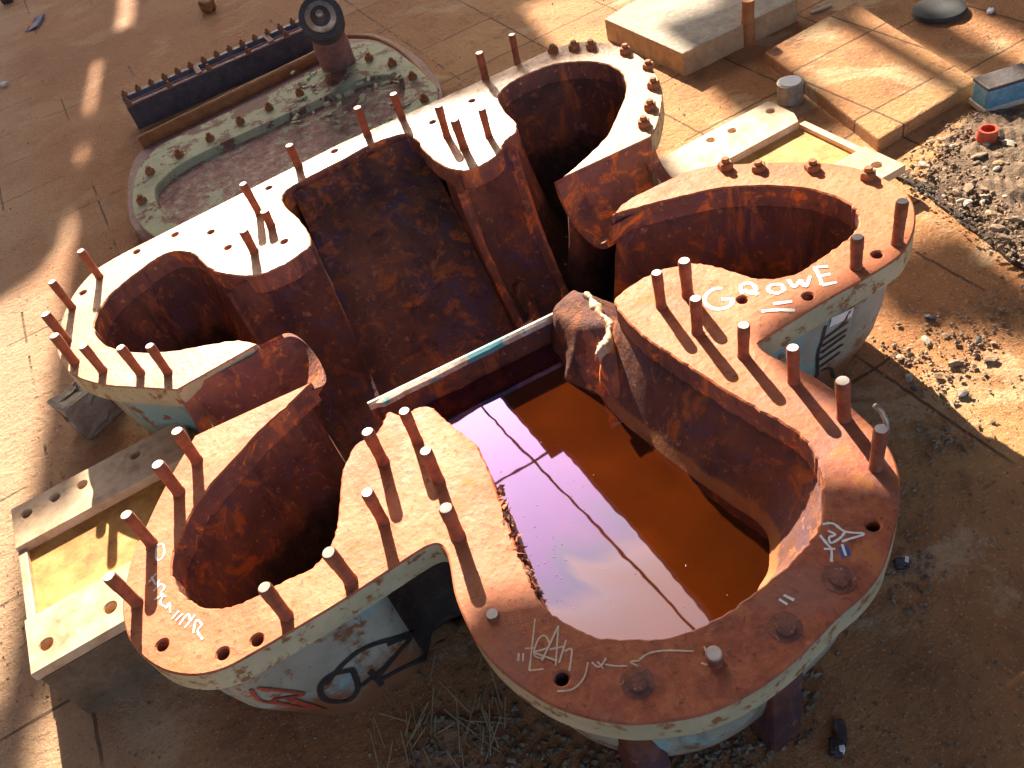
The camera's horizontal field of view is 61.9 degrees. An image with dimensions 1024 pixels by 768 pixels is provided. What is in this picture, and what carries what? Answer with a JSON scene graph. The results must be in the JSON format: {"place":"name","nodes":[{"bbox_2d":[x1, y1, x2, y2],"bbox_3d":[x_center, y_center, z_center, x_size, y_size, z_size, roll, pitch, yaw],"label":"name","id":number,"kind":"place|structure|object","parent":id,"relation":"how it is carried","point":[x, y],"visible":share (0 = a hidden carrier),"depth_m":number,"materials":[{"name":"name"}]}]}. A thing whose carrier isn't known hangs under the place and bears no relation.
{"place":"outdoors","nodes":[
{"label":"outdoors","id":0,"kind":"place"},
{"bbox_2d":[198,0,215,12],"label":"rusty block","id":1,"kind":"object","parent":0,"point":[209,6],"depth_m":5.45,"materials":[{"name":"brown metal"}]},
{"bbox_2d":[0,0,1023,767],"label":"ground","id":2,"kind":"structure","parent":0,"point":[68,106],"depth_m":2.33,"materials":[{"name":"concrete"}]},
{"bbox_2d":[0,81,7,86],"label":"scrap","id":3,"kind":"object","parent":2,"relation":"on","point":[3,83],"visible":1,"depth_m":5.37,"materials":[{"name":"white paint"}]},
{"bbox_2d":[0,0,13,3],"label":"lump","id":4,"kind":"object","parent":2,"relation":"on","point":[5,1],"visible":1,"depth_m":6.68,"materials":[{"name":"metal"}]},
{"bbox_2d":[25,13,44,31],"bbox_3d":[-3.433,-2.595,6.147,0.107,0.034,0.258,-14,44,3],"label":"rag","id":5,"kind":"object","parent":2,"relation":"on","point":[37,20],"visible":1,"depth_m":6.13,"materials":[{"name":"grey fabric"}]},
{"bbox_2d":[47,381,122,439],"bbox_3d":[-1.386,0.068,2.803,0.122,0.172,0.183,18,54,31],"label":"stone block","id":6,"kind":"object","parent":2,"relation":"on","point":[81,411],"depth_m":2.75,"materials":[{"name":"grey stone"}]},
{"bbox_2d":[121,17,313,128],"bbox_3d":[-1.514,-1.658,4.490,1.065,0.167,0.138,-29,45,-11],"label":"steel rack","id":7,"kind":"object","parent":2,"relation":"on","point":[165,96],"visible":0.84,"depth_m":4.45,"materials":[{"name":"metal"}]},
{"bbox_2d":[127,33,443,242],"bbox_3d":[-1.065,-1.180,3.909,1.548,0.161,1.441,-30,46,-12],"label":"pump cover","id":8,"kind":"object","parent":2,"relation":"on","point":[195,170],"visible":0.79,"depth_m":3.82,"materials":[{"name":"green metal"}]},
{"bbox_2d":[137,51,318,147],"bbox_3d":[-1.393,-1.437,4.285,1.018,0.070,0.071,-33,46,-15],"label":"rusty bar","id":9,"kind":"object","parent":8,"relation":"on","point":[209,108],"visible":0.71,"depth_m":4.25,"materials":[{"name":"brown metal"}]},
{"bbox_2d":[298,0,354,72],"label":"cylinder post","id":10,"kind":"object","parent":8,"relation":"on","point":[322,23],"visible":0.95,"depth_m":3.77,"materials":[{"name":"metal"}]},
{"bbox_2d":[347,35,438,91],"bbox_3d":[-0.558,-1.579,4.120,0.121,0.022,0.995,-33,46,-15],"label":"bent rod","id":11,"kind":"object","parent":8,"relation":"on","point":[408,57],"visible":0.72,"depth_m":4.20,"materials":[{"name":"brown metal"}]},
{"bbox_2d":[370,655,525,767],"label":"straw","id":12,"kind":"object","parent":2,"relation":"on","point":[467,728],"visible":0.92,"depth_m":1.85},
{"bbox_2d":[11,33,915,767],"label":"pump casing","id":13,"kind":"object","parent":2,"relation":"on","point":[295,501],"visible":0.88,"depth_m":2.09,"materials":[{"name":"rusted steel"},{"name":"weathered grey green paint"},{"name":"bare steel"}]},
{"bbox_2d":[425,344,769,639],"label":"water","id":14,"kind":"structure","parent":13,"relation":"in","point":[653,518],"depth_m":1.90,"materials":[{"name":"brown liquid"}]},
{"bbox_2d":[872,403,889,430],"bbox_3d":[0.653,0.062,1.513,0.028,0.055,0.039,-30,46,-12],"label":"bent wire","id":15,"kind":"object","parent":13,"relation":"attached to","point":[879,410],"visible":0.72,"depth_m":1.51,"materials":[{"name":"metal"}]},
{"bbox_2d":[605,0,796,75],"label":"concrete plinth","id":16,"kind":"structure","parent":2,"relation":"on","point":[684,37],"depth_m":3.66,"materials":[{"name":"grey concrete"}]},
{"bbox_2d":[741,0,755,47],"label":"pipe stub","id":17,"kind":"object","parent":2,"relation":"on","point":[747,16],"visible":0.97,"depth_m":3.56,"materials":[{"name":"brown metal"}]},
{"bbox_2d":[777,75,803,106],"bbox_3d":[1.059,-1.116,3.247,0.100,0.083,0.100,-30,46,-12],"label":"tin can","id":18,"kind":"object","parent":2,"relation":"on","point":[790,89],"visible":1,"depth_m":3.22,"materials":[{"name":"white paint"}]},
{"bbox_2d":[810,3,831,13],"bbox_3d":[1.345,-1.632,3.711,0.106,0.015,0.018,-22,44,-4],"label":"stick","id":19,"kind":"object","parent":2,"relation":"on","point":[827,6],"visible":1,"depth_m":3.71,"materials":[{"name":"grey wood"}]},
{"bbox_2d":[828,737,844,758],"bbox_3d":[0.627,0.705,1.649,0.033,0.030,0.038,1,47,19],"label":"scrap","id":20,"kind":"object","parent":2,"relation":"on","point":[833,750],"visible":0.97,"depth_m":1.64,"materials":[{"name":"metal"}]},
{"bbox_2d":[839,745,844,753],"bbox_3d":[0.634,0.706,1.643,0.013,0.033,0.014,-3,46,14],"label":"scrap","id":21,"kind":"object","parent":20,"relation":"on","point":[841,748],"visible":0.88,"depth_m":1.63,"materials":[{"name":"white paint"}]},
{"bbox_2d":[833,718,847,745],"bbox_3d":[0.644,0.687,1.672,0.025,0.013,0.060,-1,47,17],"label":"scrap","id":22,"kind":"object","parent":2,"relation":"on","point":[840,729],"visible":0.91,"depth_m":1.67,"materials":[{"name":"metal"}]},
{"bbox_2d":[765,3,974,151],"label":"concrete plinth","id":23,"kind":"structure","parent":2,"relation":"on","point":[875,83],"depth_m":3.18,"materials":[{"name":"concrete"}]},
{"bbox_2d":[893,557,910,570],"bbox_3d":[0.860,0.396,1.882,0.035,0.026,0.028,1,47,18],"label":"scrap","id":24,"kind":"object","parent":2,"relation":"on","point":[899,563],"visible":1,"depth_m":1.88,"materials":[{"name":"stone"}]},
{"bbox_2d":[905,373,912,382],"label":"floor stone","id":25,"kind":"object","parent":2,"relation":"on","point":[909,377],"visible":1,"depth_m":2.23,"materials":[{"name":"grey stone"}]},
{"bbox_2d":[910,385,917,391],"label":"floor stone","id":26,"kind":"object","parent":2,"relation":"on","point":[913,387],"visible":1,"depth_m":2.20,"materials":[{"name":"stone"}]},
{"bbox_2d":[921,335,930,344],"bbox_3d":[1.122,-0.120,2.312,0.020,0.009,0.035,-20,44,-3],"label":"floor stone","id":27,"kind":"object","parent":2,"relation":"on","point":[925,339],"visible":1,"depth_m":2.31,"materials":[{"name":"white stone"}]},
{"bbox_2d":[923,314,936,320],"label":"floor stone","id":28,"kind":"object","parent":2,"relation":"on","point":[929,317],"visible":1,"depth_m":2.35,"materials":[{"name":"stone"}]},
{"bbox_2d":[934,372,942,378],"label":"floor stone","id":29,"kind":"object","parent":2,"relation":"on","point":[938,375],"visible":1,"depth_m":2.21,"materials":[{"name":"beige stone"}]},
{"bbox_2d":[911,0,967,22],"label":"rubber disc","id":30,"kind":"object","parent":2,"relation":"on","point":[934,11],"visible":1,"depth_m":3.44,"materials":[{"name":"grey rubber"}]},
{"bbox_2d":[938,391,944,397],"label":"floor stone","id":31,"kind":"object","parent":2,"relation":"on","point":[941,394],"visible":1,"depth_m":2.17,"materials":[{"name":"beige stone"}]},
{"bbox_2d":[868,262,1023,466],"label":"gravel","id":32,"kind":"structure","parent":2,"relation":"on","point":[946,428],"depth_m":2.24,"materials":[{"name":"grey gravel"}]},
{"bbox_2d":[947,359,964,365],"bbox_3d":[1.161,-0.055,2.236,0.046,0.019,0.018,-12,45,6],"label":"floor stone","id":33,"kind":"object","parent":2,"relation":"on","point":[956,362],"visible":1,"depth_m":2.23,"materials":[{"name":"beige stone"}]},
{"bbox_2d":[896,171,1023,270],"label":"kerb","id":34,"kind":"structure","parent":2,"relation":"on","point":[953,210],"depth_m":2.61,"materials":[{"name":"brown concrete"}]},
{"bbox_2d":[957,389,968,397],"bbox_3d":[1.142,0.026,2.161,0.032,0.012,0.020,-30,46,-12],"label":"floor stone","id":35,"kind":"object","parent":2,"relation":"on","point":[963,393],"visible":1,"depth_m":2.16,"materials":[{"name":"stone"}]},
{"bbox_2d":[922,108,1023,251],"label":"dirt heap","id":36,"kind":"object","parent":2,"relation":"on","point":[1010,189],"visible":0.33,"depth_m":2.71,"materials":[{"name":"brown soil"}]},
{"bbox_2d":[918,161,929,167],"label":"rubble stone","id":37,"kind":"object","parent":36,"relation":"on","point":[923,164],"visible":1,"depth_m":2.77,"materials":[{"name":"white stone"}]},
{"bbox_2d":[936,137,945,141],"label":"rubble stone","id":38,"kind":"object","parent":36,"relation":"on","point":[943,139],"visible":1,"depth_m":2.84,"materials":[{"name":"beige stone"}]},
{"bbox_2d":[945,134,952,142],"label":"rubble stone","id":39,"kind":"object","parent":36,"relation":"on","point":[949,138],"visible":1,"depth_m":2.83,"materials":[{"name":"beige stone"}]},
{"bbox_2d":[952,189,962,195],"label":"rubble stone","id":40,"kind":"object","parent":36,"relation":"on","point":[957,192],"visible":1,"depth_m":2.63,"materials":[{"name":"beige stone"}]},
{"bbox_2d":[900,110,1023,264],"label":"gravel","id":41,"kind":"structure","parent":36,"relation":"on","point":[983,205],"depth_m":2.68,"materials":[{"name":"gravel"}]},
{"bbox_2d":[956,198,966,202],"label":"rubble stone","id":42,"kind":"object","parent":41,"relation":"on","point":[960,200],"visible":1,"depth_m":2.61,"materials":[{"name":"white stone"}]},
{"bbox_2d":[963,199,972,205],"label":"rubble stone","id":43,"kind":"object","parent":41,"relation":"on","point":[967,202],"visible":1,"depth_m":2.59,"materials":[{"name":"white stone"}]},
{"bbox_2d":[990,224,1003,231],"bbox_3d":[1.417,-0.455,2.496,0.037,0.020,0.035,-41,49,-22],"label":"rubble stone","id":44,"kind":"object","parent":41,"relation":"on","point":[996,227],"visible":1,"depth_m":2.49,"materials":[{"name":"beige stone"}]},
{"bbox_2d":[963,183,973,191],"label":"rubble stone","id":45,"kind":"object","parent":36,"relation":"on","point":[968,187],"visible":1,"depth_m":2.64,"materials":[{"name":"beige stone"}]},
{"bbox_2d":[971,152,987,158],"bbox_3d":[1.500,-0.734,2.741,0.053,0.021,0.035,-30,46,-12],"label":"rubble stone","id":46,"kind":"object","parent":36,"relation":"on","point":[981,154],"visible":1,"depth_m":2.73,"materials":[{"name":"beige stone"}]},
{"bbox_2d":[979,185,988,190],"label":"rubble stone","id":47,"kind":"object","parent":36,"relation":"on","point":[983,187],"visible":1,"depth_m":2.63,"materials":[{"name":"beige stone"}]},
{"bbox_2d":[976,124,998,143],"bbox_3d":[1.551,-0.810,2.787,0.064,0.055,0.064,-30,46,-12],"label":"red cup","id":48,"kind":"object","parent":36,"relation":"on","point":[988,133],"visible":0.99,"depth_m":2.77,"materials":[{"name":"plastic"}]},
{"bbox_2d":[985,210,996,215],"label":"rubble stone","id":49,"kind":"object","parent":36,"relation":"on","point":[990,213],"visible":1,"depth_m":2.54,"materials":[{"name":"stone"}]},
{"bbox_2d":[992,152,1002,157],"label":"rubble stone","id":50,"kind":"object","parent":36,"relation":"on","point":[996,154],"visible":1,"depth_m":2.72,"materials":[{"name":"beige stone"}]},
{"bbox_2d":[992,160,1004,164],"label":"rubble stone","id":51,"kind":"object","parent":36,"relation":"on","point":[999,162],"visible":1,"depth_m":2.69,"materials":[{"name":"stone"}]},
{"bbox_2d":[995,233,1012,241],"bbox_3d":[1.419,-0.422,2.462,0.020,0.021,0.051,-39,48,-21],"label":"rubble stone","id":52,"kind":"object","parent":36,"relation":"on","point":[1001,236],"visible":1,"depth_m":2.46,"materials":[{"name":"beige stone"}]},
{"bbox_2d":[1002,139,1014,146],"bbox_3d":[1.596,-0.775,2.747,0.030,0.016,0.054,-30,46,-12],"label":"rubble stone","id":53,"kind":"object","parent":36,"relation":"on","point":[1007,142],"visible":1,"depth_m":2.74,"materials":[{"name":"white stone"}]},
{"bbox_2d":[1006,215,1021,221],"bbox_3d":[1.474,-0.485,2.507,0.042,0.017,0.016,21,56,33],"label":"rubble stone","id":54,"kind":"object","parent":36,"relation":"on","point":[1011,218],"visible":1,"depth_m":2.50,"materials":[{"name":"beige stone"}]},
{"bbox_2d":[974,336,981,343],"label":"floor stone","id":55,"kind":"object","parent":2,"relation":"on","point":[978,340],"visible":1,"depth_m":2.27,"materials":[{"name":"stone"}]},
{"bbox_2d":[986,7,993,13],"bbox_3d":[1.909,-1.491,3.400,0.026,0.014,0.050,17,54,30],"label":"scrap","id":56,"kind":"object","parent":2,"relation":"on","point":[989,10],"visible":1,"depth_m":3.39,"materials":[{"name":"white paint"}]},
{"bbox_2d":[983,355,998,360],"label":"floor stone","id":57,"kind":"object","parent":2,"relation":"on","point":[990,358],"visible":1,"depth_m":2.21,"materials":[{"name":"beige stone"}]},
{"bbox_2d":[968,63,1023,110],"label":"plastic box","id":58,"kind":"object","parent":2,"relation":"on","point":[1003,88],"visible":0.98,"depth_m":2.90,"materials":[{"name":"plastic"}]},
{"bbox_2d":[408,670,821,767],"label":"gravel","id":59,"kind":"structure","parent":0,"point":[736,749],"depth_m":1.77,"materials":[{"name":"brown gravel"}]},
{"bbox_2d":[880,478,936,616],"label":"gravel","id":60,"kind":"structure","parent":0,"point":[908,611],"depth_m":1.88,"materials":[{"name":"brown gravel"}]}
]}

